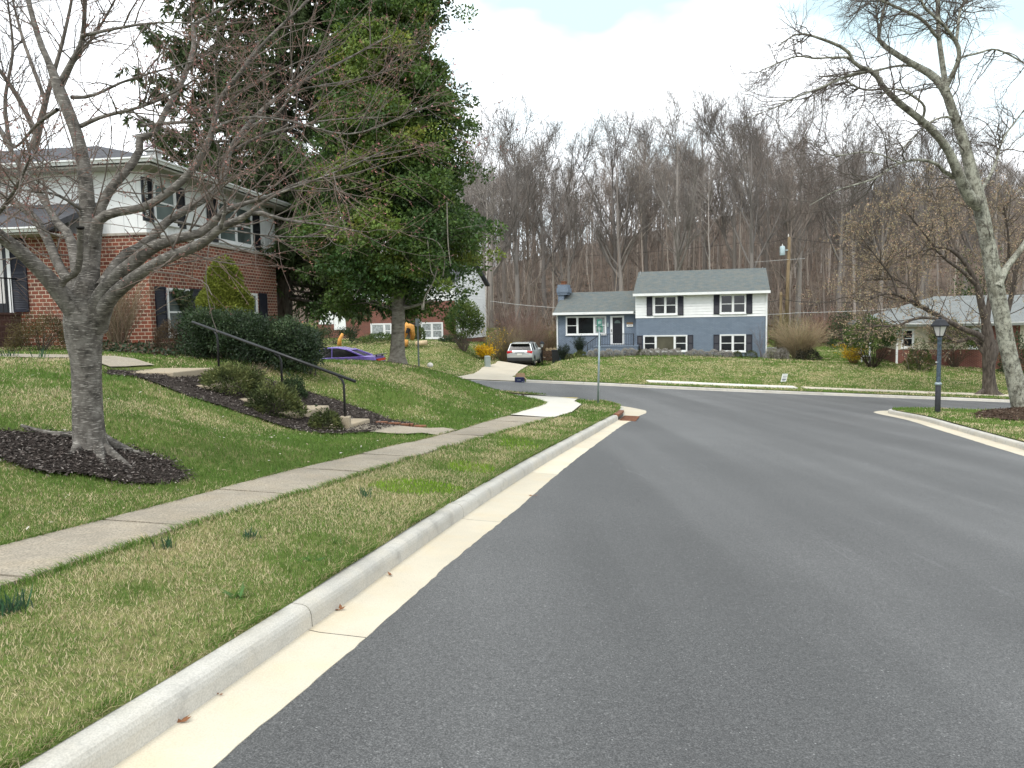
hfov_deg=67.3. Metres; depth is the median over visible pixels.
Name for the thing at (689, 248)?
power line
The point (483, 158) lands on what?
wood tree
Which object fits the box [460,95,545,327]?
wood tree
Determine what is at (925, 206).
wood tree
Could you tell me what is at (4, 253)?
window
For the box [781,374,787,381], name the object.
yard sign
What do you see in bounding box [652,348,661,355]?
lavender mound
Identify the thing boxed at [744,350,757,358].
boxwood
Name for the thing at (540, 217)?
wood tree
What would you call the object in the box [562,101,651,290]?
wood tree
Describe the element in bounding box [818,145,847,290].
wood tree
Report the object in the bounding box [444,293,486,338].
bush
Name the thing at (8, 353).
daffodil clump
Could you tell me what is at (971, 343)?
bush
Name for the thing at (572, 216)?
wood tree
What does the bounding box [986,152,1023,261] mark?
wood tree
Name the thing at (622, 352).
lavender mound
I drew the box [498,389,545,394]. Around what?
grass
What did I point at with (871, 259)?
wood tree
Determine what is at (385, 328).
window
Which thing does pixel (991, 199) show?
wood tree
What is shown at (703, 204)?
wood tree
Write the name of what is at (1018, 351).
bush
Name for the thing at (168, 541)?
daffodil clump
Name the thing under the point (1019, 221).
wood tree
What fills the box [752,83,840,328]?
wood tree
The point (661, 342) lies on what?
window
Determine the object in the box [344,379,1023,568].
ground
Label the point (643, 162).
wood tree
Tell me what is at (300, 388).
juniper
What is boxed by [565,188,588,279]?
wood tree
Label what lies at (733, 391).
gutter
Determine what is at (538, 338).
thicket
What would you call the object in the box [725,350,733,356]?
lavender mound
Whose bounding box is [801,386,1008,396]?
curb
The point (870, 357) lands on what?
bare shrub
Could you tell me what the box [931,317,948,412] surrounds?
street lamp
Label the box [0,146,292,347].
split level house
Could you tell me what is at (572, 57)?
sky
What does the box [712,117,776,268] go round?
wood tree
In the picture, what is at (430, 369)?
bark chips
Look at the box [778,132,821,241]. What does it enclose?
wood tree
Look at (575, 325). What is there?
window
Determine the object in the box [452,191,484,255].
wood tree
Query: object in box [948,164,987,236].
wood tree
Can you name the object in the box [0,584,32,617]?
daffodil clump
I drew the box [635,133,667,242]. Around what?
wood tree
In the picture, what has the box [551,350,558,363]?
wheelie bin
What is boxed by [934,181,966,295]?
wood tree
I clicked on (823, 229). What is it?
wood tree
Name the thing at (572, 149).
wood tree
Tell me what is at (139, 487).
fallen leaves
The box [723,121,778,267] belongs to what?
wood tree
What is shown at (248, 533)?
daffodil clump
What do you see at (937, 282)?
wood tree
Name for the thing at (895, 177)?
wood tree
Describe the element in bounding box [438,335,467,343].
juniper
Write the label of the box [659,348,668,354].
lavender mound
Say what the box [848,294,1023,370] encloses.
ranch house
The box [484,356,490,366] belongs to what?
utility pedestal
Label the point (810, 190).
wood tree
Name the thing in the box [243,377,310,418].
juniper
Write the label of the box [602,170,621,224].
wood tree
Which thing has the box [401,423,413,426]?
brick
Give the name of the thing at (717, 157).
wood tree
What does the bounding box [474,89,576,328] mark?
wood tree
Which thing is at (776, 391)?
kerb
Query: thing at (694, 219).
wood tree
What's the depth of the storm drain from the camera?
19.50 m
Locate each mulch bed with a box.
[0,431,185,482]
[107,369,409,432]
[975,407,1023,419]
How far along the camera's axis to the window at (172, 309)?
21.89 m
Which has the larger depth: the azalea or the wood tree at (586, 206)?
the wood tree at (586, 206)
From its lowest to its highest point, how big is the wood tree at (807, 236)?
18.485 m
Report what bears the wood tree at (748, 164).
on the hill
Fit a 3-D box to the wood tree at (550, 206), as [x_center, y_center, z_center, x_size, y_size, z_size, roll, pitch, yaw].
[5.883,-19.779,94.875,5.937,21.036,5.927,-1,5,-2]
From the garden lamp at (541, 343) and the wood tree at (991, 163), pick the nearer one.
the garden lamp at (541, 343)
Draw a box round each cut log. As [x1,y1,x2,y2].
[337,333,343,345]
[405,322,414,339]
[415,340,427,345]
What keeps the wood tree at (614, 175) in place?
on the hill
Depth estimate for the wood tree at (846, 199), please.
92.36 m
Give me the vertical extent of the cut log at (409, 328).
1.572 m
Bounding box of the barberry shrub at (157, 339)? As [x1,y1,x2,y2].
[151,316,184,353]
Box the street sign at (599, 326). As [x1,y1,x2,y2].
[597,319,602,402]
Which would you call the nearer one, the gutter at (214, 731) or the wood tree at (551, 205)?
the gutter at (214, 731)
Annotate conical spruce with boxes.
[195,254,254,355]
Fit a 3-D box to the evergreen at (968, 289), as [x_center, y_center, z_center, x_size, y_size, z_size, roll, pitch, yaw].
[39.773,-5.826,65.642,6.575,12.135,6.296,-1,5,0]
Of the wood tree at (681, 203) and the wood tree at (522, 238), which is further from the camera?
the wood tree at (681, 203)
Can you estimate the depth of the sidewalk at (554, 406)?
19.90 m
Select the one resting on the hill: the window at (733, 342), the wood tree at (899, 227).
the wood tree at (899, 227)
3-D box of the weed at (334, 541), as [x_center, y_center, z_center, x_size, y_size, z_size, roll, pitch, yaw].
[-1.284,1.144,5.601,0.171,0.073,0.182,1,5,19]
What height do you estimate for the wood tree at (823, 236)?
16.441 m
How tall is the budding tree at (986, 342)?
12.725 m
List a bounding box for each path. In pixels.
[0,354,153,365]
[345,424,455,434]
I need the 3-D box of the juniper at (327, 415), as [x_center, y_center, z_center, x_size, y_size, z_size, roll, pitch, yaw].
[-3.113,0.638,12.853,0.654,0.578,0.624,-3,5,-25]
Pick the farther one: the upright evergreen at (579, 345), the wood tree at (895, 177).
the wood tree at (895, 177)
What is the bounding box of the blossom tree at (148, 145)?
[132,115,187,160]
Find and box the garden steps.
[131,368,369,428]
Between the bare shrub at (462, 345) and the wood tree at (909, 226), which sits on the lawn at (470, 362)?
the bare shrub at (462, 345)
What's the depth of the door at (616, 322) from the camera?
57.27 m
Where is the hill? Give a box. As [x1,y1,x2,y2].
[293,198,1023,330]
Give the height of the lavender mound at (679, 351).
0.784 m
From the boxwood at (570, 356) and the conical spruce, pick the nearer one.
the conical spruce
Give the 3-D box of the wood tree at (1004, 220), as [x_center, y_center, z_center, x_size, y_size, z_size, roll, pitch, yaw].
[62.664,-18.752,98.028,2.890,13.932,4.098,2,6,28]
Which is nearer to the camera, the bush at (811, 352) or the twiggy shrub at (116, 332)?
the twiggy shrub at (116, 332)
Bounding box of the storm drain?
[613,410,639,420]
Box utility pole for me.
[780,234,790,331]
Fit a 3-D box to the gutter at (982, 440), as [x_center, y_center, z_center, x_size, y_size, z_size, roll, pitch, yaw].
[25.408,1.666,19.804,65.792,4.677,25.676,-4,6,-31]
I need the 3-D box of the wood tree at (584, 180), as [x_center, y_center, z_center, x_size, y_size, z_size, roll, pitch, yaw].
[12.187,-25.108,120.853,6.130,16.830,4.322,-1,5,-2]
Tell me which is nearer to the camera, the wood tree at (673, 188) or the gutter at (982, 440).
the gutter at (982, 440)
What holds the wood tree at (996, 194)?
on the hill
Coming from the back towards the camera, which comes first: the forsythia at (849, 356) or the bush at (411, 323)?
the bush at (411, 323)
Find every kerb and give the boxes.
[20,392,623,767]
[526,380,1009,401]
[888,409,1023,449]
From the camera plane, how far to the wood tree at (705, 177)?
77.58 m
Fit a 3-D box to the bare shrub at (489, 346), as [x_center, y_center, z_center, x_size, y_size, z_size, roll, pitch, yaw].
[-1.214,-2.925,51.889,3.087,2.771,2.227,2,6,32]
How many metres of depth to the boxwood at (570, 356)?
55.61 m
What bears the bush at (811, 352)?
on the lawn at (470, 362)
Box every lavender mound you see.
[592,349,601,356]
[605,348,614,356]
[612,349,621,356]
[620,348,630,355]
[626,347,636,355]
[645,348,656,354]
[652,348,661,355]
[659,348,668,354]
[667,349,676,355]
[672,348,682,354]
[689,349,698,355]
[696,349,704,356]
[708,349,718,356]
[718,350,726,356]
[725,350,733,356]
[762,346,779,358]
[773,346,789,358]
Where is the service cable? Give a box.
[767,308,894,314]
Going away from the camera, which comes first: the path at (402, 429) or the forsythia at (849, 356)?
the path at (402, 429)
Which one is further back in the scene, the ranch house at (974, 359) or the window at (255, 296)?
the ranch house at (974, 359)
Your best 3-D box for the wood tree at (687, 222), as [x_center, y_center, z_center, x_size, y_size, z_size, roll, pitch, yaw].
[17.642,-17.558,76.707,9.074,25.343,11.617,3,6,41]
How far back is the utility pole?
74.28 m
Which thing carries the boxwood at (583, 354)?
on the lawn at (470, 362)
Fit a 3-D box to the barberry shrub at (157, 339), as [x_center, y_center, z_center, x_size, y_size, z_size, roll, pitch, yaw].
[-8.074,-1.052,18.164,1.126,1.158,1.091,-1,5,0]
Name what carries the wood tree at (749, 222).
on the hill
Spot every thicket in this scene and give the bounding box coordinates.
[474,321,531,361]
[484,301,553,342]
[499,314,555,347]
[522,316,556,356]
[795,307,850,342]
[802,310,857,339]
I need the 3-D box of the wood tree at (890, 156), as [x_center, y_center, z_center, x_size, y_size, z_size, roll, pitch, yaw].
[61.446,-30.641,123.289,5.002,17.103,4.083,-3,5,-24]
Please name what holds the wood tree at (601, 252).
on the hill
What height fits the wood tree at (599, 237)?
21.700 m
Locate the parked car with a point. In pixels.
(343, 353)
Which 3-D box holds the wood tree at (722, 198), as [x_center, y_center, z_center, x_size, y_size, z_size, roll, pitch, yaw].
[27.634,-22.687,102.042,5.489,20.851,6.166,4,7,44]
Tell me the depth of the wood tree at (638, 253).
90.41 m
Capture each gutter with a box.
[113,406,645,767]
[474,380,1009,402]
[874,411,1023,455]
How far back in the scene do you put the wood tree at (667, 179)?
124.62 m
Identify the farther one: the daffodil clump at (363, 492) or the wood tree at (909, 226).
the wood tree at (909, 226)
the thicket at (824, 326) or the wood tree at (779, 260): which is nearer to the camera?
the thicket at (824, 326)
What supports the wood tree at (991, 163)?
on the hill
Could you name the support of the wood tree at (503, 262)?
on the hill
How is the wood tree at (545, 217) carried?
on the hill
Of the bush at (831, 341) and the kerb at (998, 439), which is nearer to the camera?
the kerb at (998, 439)
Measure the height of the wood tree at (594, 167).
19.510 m
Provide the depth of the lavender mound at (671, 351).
54.00 m
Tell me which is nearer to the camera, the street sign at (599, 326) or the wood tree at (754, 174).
the street sign at (599, 326)
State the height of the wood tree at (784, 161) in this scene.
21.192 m
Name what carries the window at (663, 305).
in the split level house at (718, 310)
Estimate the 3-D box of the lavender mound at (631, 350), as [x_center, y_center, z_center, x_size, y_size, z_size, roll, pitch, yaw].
[8.523,-2.219,54.875,0.880,0.821,0.886,-2,5,-11]
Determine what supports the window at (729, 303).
in the split level house at (718, 310)
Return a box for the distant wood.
[290,113,1020,306]
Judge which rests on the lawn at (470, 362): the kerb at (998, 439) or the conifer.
the conifer
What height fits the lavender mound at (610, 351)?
0.854 m
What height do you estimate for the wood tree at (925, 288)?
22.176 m
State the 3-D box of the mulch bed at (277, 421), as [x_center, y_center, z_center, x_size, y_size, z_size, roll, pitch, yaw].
[-4.448,0.238,13.963,5.148,1.143,2.806,0,5,13]
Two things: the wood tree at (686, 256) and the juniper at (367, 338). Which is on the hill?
the wood tree at (686, 256)
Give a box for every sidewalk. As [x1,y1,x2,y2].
[0,416,548,587]
[513,394,580,416]
[646,380,796,388]
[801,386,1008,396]
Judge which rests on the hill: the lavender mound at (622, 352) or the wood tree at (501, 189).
the wood tree at (501, 189)
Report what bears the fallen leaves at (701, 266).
on the hill
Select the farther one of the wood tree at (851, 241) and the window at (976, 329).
the wood tree at (851, 241)
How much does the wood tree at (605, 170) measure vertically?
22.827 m
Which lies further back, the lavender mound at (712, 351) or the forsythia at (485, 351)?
the lavender mound at (712, 351)
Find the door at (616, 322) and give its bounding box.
[610,316,623,344]
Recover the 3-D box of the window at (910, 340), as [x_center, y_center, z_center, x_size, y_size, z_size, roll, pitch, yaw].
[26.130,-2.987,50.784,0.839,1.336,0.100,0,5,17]
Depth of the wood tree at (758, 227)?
84.85 m
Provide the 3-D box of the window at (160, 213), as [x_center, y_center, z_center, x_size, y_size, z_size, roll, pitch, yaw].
[-9.706,-5.017,21.541,0.100,1.145,1.115,0,5,8]
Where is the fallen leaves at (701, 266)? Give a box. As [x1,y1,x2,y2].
[293,237,1020,346]
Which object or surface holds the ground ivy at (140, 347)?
on the lawn at (182, 447)
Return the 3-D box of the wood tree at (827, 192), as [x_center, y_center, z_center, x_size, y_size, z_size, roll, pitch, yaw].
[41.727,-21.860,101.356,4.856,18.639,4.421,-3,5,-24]
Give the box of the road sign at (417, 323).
[415,318,421,365]
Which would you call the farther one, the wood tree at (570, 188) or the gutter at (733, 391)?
the wood tree at (570, 188)
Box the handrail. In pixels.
[191,321,355,428]
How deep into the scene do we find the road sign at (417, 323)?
30.56 m
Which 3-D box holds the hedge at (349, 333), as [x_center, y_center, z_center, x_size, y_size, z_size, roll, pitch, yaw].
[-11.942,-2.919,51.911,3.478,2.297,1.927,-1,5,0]
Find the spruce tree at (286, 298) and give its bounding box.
[112,0,425,327]
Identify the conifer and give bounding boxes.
[902,338,935,369]
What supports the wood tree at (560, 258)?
on the hill
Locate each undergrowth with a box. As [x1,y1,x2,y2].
[276,165,1023,336]
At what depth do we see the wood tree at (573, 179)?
139.18 m
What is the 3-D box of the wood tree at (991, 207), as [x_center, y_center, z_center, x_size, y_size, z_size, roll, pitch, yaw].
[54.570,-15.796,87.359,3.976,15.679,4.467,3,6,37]
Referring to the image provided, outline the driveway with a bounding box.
[458,357,545,380]
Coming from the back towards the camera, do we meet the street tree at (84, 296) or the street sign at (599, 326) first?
the street sign at (599, 326)
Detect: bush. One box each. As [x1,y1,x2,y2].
[405,314,421,339]
[414,325,425,339]
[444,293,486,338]
[494,325,507,359]
[765,313,836,359]
[767,310,812,356]
[794,347,823,360]
[824,305,866,349]
[843,313,905,350]
[926,319,979,351]
[997,326,1023,373]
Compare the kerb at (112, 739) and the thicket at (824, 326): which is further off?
the thicket at (824, 326)
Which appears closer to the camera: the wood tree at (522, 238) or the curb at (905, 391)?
the curb at (905, 391)
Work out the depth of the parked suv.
53.96 m
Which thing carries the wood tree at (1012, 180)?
on the hill
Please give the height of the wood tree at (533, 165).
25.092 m
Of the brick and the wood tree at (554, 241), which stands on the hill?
the wood tree at (554, 241)
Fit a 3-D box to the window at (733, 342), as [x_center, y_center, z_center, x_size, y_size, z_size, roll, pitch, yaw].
[15.721,-2.890,54.752,1.856,1.292,0.100,0,5,15]
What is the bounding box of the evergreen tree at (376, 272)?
[274,0,508,364]
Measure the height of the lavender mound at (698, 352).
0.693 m
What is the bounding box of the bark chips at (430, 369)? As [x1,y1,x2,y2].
[360,359,527,395]
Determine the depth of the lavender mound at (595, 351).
55.29 m
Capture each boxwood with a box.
[565,352,573,359]
[575,350,586,356]
[733,350,742,357]
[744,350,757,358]
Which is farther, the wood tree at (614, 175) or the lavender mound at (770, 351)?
the wood tree at (614, 175)
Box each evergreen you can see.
[557,343,569,359]
[569,334,586,353]
[952,246,1009,295]
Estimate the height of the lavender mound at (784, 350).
1.224 m
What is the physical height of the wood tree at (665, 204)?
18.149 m
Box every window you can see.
[0,244,14,312]
[152,181,178,227]
[166,288,189,337]
[217,200,254,248]
[250,293,257,313]
[370,323,390,337]
[421,322,443,338]
[565,316,605,335]
[643,335,686,351]
[653,295,676,315]
[719,334,745,352]
[720,294,745,313]
[900,329,914,348]
[968,328,980,348]
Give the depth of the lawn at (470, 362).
46.09 m
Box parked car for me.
[320,347,386,360]
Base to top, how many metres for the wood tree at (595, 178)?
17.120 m
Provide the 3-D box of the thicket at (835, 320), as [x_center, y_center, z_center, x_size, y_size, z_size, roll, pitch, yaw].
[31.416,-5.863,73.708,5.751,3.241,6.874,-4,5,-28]
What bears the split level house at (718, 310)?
on the lawn at (470, 362)
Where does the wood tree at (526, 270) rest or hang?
on the hill
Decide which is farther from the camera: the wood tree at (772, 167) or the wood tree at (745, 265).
the wood tree at (772, 167)
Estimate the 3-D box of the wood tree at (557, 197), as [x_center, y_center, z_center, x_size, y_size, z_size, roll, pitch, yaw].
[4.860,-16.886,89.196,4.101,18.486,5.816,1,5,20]
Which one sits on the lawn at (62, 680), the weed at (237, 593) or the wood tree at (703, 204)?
the weed at (237, 593)
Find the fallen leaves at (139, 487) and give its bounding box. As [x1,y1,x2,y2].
[1,354,499,529]
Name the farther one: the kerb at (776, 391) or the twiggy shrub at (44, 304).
the kerb at (776, 391)
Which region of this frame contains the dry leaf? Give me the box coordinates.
[177,715,189,722]
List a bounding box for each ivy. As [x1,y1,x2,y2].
[102,339,179,357]
[172,286,195,322]
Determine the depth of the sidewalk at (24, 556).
6.46 m
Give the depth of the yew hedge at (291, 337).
16.36 m
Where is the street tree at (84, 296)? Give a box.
[0,0,533,468]
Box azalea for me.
[234,359,273,376]
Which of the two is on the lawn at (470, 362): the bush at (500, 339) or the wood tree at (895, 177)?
the bush at (500, 339)
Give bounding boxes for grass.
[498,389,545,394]
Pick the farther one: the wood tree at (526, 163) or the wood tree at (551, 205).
the wood tree at (551, 205)
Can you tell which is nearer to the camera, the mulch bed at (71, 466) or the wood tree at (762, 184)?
the mulch bed at (71, 466)
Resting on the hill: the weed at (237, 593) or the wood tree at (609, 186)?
the wood tree at (609, 186)
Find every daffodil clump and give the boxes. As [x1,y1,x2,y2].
[0,348,18,357]
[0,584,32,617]
[28,347,49,358]
[151,532,175,549]
[242,526,260,539]
[357,486,372,497]
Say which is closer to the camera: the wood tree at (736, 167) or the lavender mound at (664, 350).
the lavender mound at (664, 350)
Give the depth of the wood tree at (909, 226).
92.32 m
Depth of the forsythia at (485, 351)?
50.72 m
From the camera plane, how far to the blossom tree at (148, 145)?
33.16 m
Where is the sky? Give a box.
[0,0,1023,266]
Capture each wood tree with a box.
[434,129,506,263]
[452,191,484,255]
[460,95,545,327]
[463,114,542,306]
[463,149,489,259]
[468,172,509,329]
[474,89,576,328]
[489,176,513,301]
[490,109,582,318]
[492,131,519,277]
[493,168,509,279]
[497,144,559,322]
[504,148,552,262]
[507,133,551,267]
[517,141,556,282]
[517,163,531,292]
[529,171,602,282]
[537,152,576,279]
[539,190,552,242]
[542,157,566,238]
[543,145,581,280]
[544,156,567,309]
[544,180,572,283]
[547,116,616,284]
[558,159,582,235]
[560,189,586,254]
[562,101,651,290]
[565,163,583,209]
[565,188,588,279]
[569,119,680,290]
[577,173,596,262]
[578,149,613,290]
[579,168,604,291]
[579,171,600,270]
[587,159,610,246]
[588,153,629,290]
[596,142,618,238]
[596,162,616,246]
[600,134,638,243]
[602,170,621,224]
[603,100,700,271]
[617,107,673,266]
[619,139,666,271]
[620,145,666,271]
[624,137,655,279]
[632,136,670,271]
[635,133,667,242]
[636,68,722,270]
[644,81,759,269]
[648,159,689,270]
[651,155,675,239]
[657,127,700,224]
[661,133,683,259]
[663,148,688,209]
[664,154,698,255]
[669,113,705,269]
[673,77,742,268]
[675,157,733,269]
[679,153,704,265]
[680,162,707,269]
[690,123,709,230]
[704,89,798,267]
[705,135,737,267]
[707,143,730,190]
[712,84,771,313]
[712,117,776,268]
[715,148,760,268]
[720,127,749,215]
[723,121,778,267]
[735,151,772,266]
[737,119,772,216]
[737,154,780,253]
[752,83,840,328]
[758,132,804,305]
[760,146,792,271]
[761,114,829,327]
[765,111,816,269]
[772,127,812,277]
[776,166,804,225]
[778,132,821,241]
[783,103,887,321]
[790,138,826,264]
[794,153,825,285]
[802,173,841,318]
[813,122,915,312]
[816,132,880,316]
[817,147,846,271]
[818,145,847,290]
[820,168,833,272]
[821,147,903,316]
[828,136,868,301]
[831,151,868,281]
[832,138,869,275]
[838,126,887,211]
[843,164,878,267]
[845,105,915,311]
[866,150,885,184]
[869,160,924,291]
[879,95,989,300]
[885,146,912,285]
[888,144,911,190]
[897,142,927,277]
[898,118,982,298]
[898,184,922,295]
[908,143,962,295]
[920,161,964,261]
[924,117,1022,295]
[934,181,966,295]
[937,157,980,294]
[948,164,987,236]
[954,112,1023,267]
[975,160,1009,244]
[977,181,1009,294]
[978,135,1004,196]
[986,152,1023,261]
[990,157,1023,259]
[994,184,1015,264]
[997,158,1017,207]
[999,181,1023,293]
[1005,163,1017,241]
[1007,166,1023,293]
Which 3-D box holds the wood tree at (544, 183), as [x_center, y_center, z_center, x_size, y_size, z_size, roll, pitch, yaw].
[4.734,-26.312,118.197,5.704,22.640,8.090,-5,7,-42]
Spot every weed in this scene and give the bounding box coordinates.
[222,583,245,599]
[302,555,324,562]
[319,536,341,544]
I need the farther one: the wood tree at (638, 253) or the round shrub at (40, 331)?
the wood tree at (638, 253)
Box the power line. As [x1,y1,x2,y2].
[526,238,786,258]
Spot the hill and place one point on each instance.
(933, 272)
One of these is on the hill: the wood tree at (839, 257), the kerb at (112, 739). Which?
the wood tree at (839, 257)
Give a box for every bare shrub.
[444,327,476,351]
[481,326,511,359]
[847,343,899,366]
[941,346,974,366]
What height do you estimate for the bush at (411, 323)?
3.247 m
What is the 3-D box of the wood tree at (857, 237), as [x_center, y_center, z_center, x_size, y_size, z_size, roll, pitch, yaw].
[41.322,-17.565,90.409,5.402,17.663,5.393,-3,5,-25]
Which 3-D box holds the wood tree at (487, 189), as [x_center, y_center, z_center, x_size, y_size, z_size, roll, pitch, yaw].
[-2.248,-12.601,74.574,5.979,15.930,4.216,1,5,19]
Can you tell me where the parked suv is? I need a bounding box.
[507,341,540,365]
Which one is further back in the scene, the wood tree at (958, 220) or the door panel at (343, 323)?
the wood tree at (958, 220)
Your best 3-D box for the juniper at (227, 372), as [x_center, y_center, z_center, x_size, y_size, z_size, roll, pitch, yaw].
[-5.085,-0.042,13.748,1.351,0.837,1.255,-1,5,0]
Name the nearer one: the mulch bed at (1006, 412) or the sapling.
the mulch bed at (1006, 412)
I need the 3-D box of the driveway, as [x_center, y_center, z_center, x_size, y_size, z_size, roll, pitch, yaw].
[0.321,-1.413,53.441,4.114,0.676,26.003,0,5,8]
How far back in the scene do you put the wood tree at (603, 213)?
91.05 m
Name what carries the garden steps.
on the lawn at (182, 447)
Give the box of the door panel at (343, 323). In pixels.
[334,315,345,329]
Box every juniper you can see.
[197,358,270,397]
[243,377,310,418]
[283,373,308,398]
[308,407,344,430]
[356,331,406,343]
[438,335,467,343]
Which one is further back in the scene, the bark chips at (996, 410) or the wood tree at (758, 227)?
the wood tree at (758, 227)
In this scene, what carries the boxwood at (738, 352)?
on the lawn at (470, 362)
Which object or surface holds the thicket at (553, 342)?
on the lawn at (470, 362)
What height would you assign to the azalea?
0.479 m
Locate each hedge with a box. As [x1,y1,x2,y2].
[172,303,328,375]
[314,325,361,344]
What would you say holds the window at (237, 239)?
in the split level house at (262, 288)
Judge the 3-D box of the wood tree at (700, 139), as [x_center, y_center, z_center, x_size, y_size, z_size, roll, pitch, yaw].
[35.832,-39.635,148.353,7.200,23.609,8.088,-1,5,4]
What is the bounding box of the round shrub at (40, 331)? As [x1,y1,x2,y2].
[0,310,66,352]
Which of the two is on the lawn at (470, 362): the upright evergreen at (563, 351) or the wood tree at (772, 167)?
the upright evergreen at (563, 351)
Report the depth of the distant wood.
101.11 m
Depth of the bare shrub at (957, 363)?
49.27 m
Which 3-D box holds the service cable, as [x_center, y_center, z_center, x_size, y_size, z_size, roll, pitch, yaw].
[23.728,-5.336,55.694,11.203,0.426,0.645,-1,5,-4]
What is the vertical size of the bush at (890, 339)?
2.542 m
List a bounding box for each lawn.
[0,348,536,544]
[0,401,615,767]
[302,322,1023,398]
[893,408,1023,440]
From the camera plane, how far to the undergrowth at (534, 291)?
89.25 m
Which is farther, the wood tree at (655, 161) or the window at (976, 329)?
the wood tree at (655, 161)
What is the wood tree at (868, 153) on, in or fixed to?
on the hill
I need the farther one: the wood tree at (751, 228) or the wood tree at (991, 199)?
the wood tree at (991, 199)
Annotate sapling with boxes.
[750,321,769,357]
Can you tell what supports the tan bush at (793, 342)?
on the lawn at (470, 362)
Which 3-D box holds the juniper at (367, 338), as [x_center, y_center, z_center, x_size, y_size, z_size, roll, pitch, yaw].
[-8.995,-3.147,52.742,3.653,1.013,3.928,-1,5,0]
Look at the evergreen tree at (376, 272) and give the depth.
20.93 m
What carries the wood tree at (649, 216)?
on the hill
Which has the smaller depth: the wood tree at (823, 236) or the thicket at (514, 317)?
the thicket at (514, 317)
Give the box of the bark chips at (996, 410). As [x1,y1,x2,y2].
[971,406,1023,420]
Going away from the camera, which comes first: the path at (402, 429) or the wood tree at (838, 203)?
the path at (402, 429)
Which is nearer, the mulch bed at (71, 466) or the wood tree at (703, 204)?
the mulch bed at (71, 466)
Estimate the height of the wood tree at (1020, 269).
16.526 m
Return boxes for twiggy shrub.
[17,271,113,326]
[106,276,187,344]
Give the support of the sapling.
on the lawn at (470, 362)
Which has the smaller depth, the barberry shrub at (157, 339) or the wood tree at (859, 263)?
the barberry shrub at (157, 339)
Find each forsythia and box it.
[474,342,498,359]
[832,342,867,363]
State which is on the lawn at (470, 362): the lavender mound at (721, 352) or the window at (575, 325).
the lavender mound at (721, 352)
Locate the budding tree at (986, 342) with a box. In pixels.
[793,162,1023,398]
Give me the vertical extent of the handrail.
1.940 m
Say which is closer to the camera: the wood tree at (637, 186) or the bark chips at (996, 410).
the bark chips at (996, 410)
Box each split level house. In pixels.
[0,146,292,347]
[553,268,770,360]
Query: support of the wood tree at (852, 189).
on the hill
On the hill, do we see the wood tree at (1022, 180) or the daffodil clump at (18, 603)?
the wood tree at (1022, 180)
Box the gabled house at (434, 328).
[313,257,489,341]
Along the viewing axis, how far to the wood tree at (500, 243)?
101.01 m
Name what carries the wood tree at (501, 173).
on the hill
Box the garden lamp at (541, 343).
[539,341,544,364]
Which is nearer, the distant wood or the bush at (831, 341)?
the bush at (831, 341)
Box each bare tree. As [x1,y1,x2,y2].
[0,0,164,148]
[708,0,1023,407]
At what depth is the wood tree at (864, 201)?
80.55 m
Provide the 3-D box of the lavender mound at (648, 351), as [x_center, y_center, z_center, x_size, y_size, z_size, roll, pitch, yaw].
[9.791,-2.177,54.292,0.897,0.720,0.891,0,5,12]
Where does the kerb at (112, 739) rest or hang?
on the road
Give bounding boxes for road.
[214,380,1023,767]
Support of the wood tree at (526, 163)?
on the hill
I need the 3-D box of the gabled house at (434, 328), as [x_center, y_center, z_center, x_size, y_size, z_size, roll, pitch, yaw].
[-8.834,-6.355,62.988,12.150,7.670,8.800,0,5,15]
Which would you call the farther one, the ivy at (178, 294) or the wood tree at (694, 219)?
the wood tree at (694, 219)
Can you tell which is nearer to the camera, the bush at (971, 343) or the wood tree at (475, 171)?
the bush at (971, 343)

